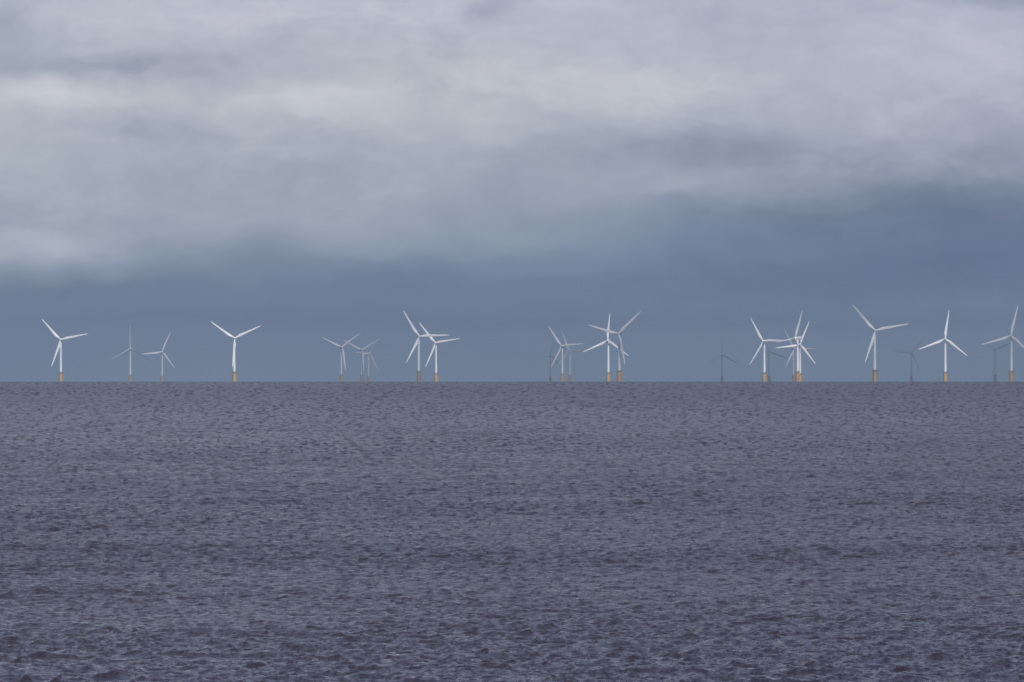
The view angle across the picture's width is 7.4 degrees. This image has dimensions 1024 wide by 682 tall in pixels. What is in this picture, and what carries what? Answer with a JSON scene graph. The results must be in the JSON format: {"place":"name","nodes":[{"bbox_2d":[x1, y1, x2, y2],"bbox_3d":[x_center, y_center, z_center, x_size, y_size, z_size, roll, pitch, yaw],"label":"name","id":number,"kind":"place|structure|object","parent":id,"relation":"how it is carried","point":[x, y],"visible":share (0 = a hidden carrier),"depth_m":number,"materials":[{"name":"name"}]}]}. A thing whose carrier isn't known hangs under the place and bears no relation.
{"place":"outdoors","nodes":[
{"label":"outdoors","id":0,"kind":"place"},
{"bbox_2d":[0,382,1023,681],"bbox_3d":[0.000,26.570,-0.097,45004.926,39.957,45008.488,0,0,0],"label":"sea","id":1,"kind":"structure","parent":0,"point":[510,530],"depth_m":331.56,"materials":[{"name":"liquid"}]},
{"bbox_2d":[42,319,85,381],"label":"wind turbine","id":2,"kind":"object","parent":1,"relation":"in","point":[60,372],"visible":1,"depth_m":11643.36,"materials":[{"name":"white metal"}]},
{"bbox_2d":[110,340,146,381],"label":"wind turbine","id":3,"kind":"object","parent":1,"relation":"in","point":[130,374],"visible":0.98,"depth_m":14287.12,"materials":[{"name":"metal"}]},
{"bbox_2d":[145,333,174,381],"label":"wind turbine","id":4,"kind":"object","parent":1,"relation":"in","point":[162,375],"visible":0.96,"depth_m":15600.59,"materials":[{"name":"metal"}]},
{"bbox_2d":[212,322,259,381],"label":"wind turbine","id":5,"kind":"object","parent":1,"relation":"in","point":[234,376],"visible":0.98,"depth_m":11255.10,"materials":[{"name":"metal"}]},
{"bbox_2d":[322,333,359,381],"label":"wind turbine","id":6,"kind":"object","parent":1,"relation":"in","point":[341,373],"visible":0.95,"depth_m":13813.04,"materials":[{"name":"metal"}]},
{"bbox_2d":[344,339,378,381],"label":"wind turbine","id":7,"kind":"object","parent":1,"relation":"in","point":[362,366],"visible":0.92,"depth_m":14934.79,"materials":[{"name":"metal"}]},
{"bbox_2d":[356,337,378,381],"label":"wind turbine","id":8,"kind":"object","parent":1,"relation":"in","point":[368,378],"visible":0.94,"depth_m":16399.49,"materials":[{"name":"metal"}]},
{"bbox_2d":[403,311,447,381],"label":"wind turbine","id":9,"kind":"object","parent":1,"relation":"in","point":[418,371],"visible":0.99,"depth_m":10829.77,"materials":[{"name":"metal"}]},
{"bbox_2d":[420,324,459,381],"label":"wind turbine","id":10,"kind":"object","parent":1,"relation":"in","point":[435,348],"visible":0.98,"depth_m":12511.77,"materials":[{"name":"metal"}]},
{"bbox_2d":[535,339,563,381],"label":"wind turbine","id":11,"kind":"object","parent":1,"relation":"in","point":[550,377],"visible":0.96,"depth_m":17316.69,"materials":[{"name":"metal"}]},
{"bbox_2d":[548,326,583,381],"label":"wind turbine","id":12,"kind":"object","parent":1,"relation":"in","point":[562,373],"visible":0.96,"depth_m":13447.14,"materials":[{"name":"metal"}]},
{"bbox_2d":[556,330,582,381],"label":"wind turbine","id":13,"kind":"object","parent":1,"relation":"in","point":[569,375],"visible":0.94,"depth_m":14935.46,"materials":[{"name":"metal"}]},
{"bbox_2d":[583,314,627,381],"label":"wind turbine","id":14,"kind":"object","parent":1,"relation":"in","point":[608,376],"visible":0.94,"depth_m":11831.13,"materials":[{"name":"metal"}]},
{"bbox_2d":[589,311,640,381],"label":"wind turbine","id":15,"kind":"object","parent":1,"relation":"in","point":[619,370],"visible":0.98,"depth_m":10227.00,"materials":[{"name":"metal"}]},
{"bbox_2d":[706,343,737,381],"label":"wind turbine","id":16,"kind":"object","parent":1,"relation":"in","point":[722,377],"visible":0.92,"depth_m":16893.96,"materials":[{"name":"metal"}]},
{"bbox_2d":[749,319,780,381],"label":"wind turbine","id":17,"kind":"object","parent":1,"relation":"in","point":[764,362],"visible":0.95,"depth_m":12004.55,"materials":[{"name":"metal"}]},
{"bbox_2d":[754,331,787,381],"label":"wind turbine","id":18,"kind":"object","parent":1,"relation":"in","point":[769,375],"visible":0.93,"depth_m":15548.00,"materials":[{"name":"metal"}]},
{"bbox_2d":[777,312,802,381],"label":"wind turbine","id":19,"kind":"object","parent":1,"relation":"in","point":[797,371],"visible":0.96,"depth_m":11194.34,"materials":[{"name":"metal"}]},
{"bbox_2d":[776,321,815,381],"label":"wind turbine","id":20,"kind":"object","parent":1,"relation":"in","point":[803,348],"visible":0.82,"depth_m":13013.10,"materials":[{"name":"metal"}]},
{"bbox_2d":[784,329,814,381],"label":"wind turbine","id":21,"kind":"object","parent":1,"relation":"in","point":[792,374],"visible":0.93,"depth_m":14357.06,"materials":[{"name":"metal"}]},
{"bbox_2d":[853,305,906,381],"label":"wind turbine","id":22,"kind":"object","parent":1,"relation":"in","point":[873,340],"visible":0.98,"depth_m":9618.66,"materials":[{"name":"metal"}]},
{"bbox_2d":[895,337,923,381],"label":"wind turbine","id":23,"kind":"object","parent":1,"relation":"in","point":[911,353],"visible":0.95,"depth_m":16116.70,"materials":[{"name":"metal"}]},
{"bbox_2d":[920,311,966,381],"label":"wind turbine","id":24,"kind":"object","parent":1,"relation":"in","point":[945,372],"visible":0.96,"depth_m":11397.13,"materials":[{"name":"metal"}]},
{"bbox_2d":[981,338,1014,381],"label":"wind turbine","id":25,"kind":"object","parent":1,"relation":"in","point":[994,365],"visible":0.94,"depth_m":14736.96,"materials":[{"name":"metal"}]},
{"bbox_2d":[981,306,1023,381],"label":"wind turbine","id":26,"kind":"object","parent":1,"relation":"in","point":[1011,370],"visible":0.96,"depth_m":10655.55,"materials":[{"name":"metal"}]},
{"bbox_2d":[0,0,1023,381],"label":"sky","id":27,"kind":"structure","parent":0,"point":[491,174],"materials":[{"name":"grey"}]}
]}

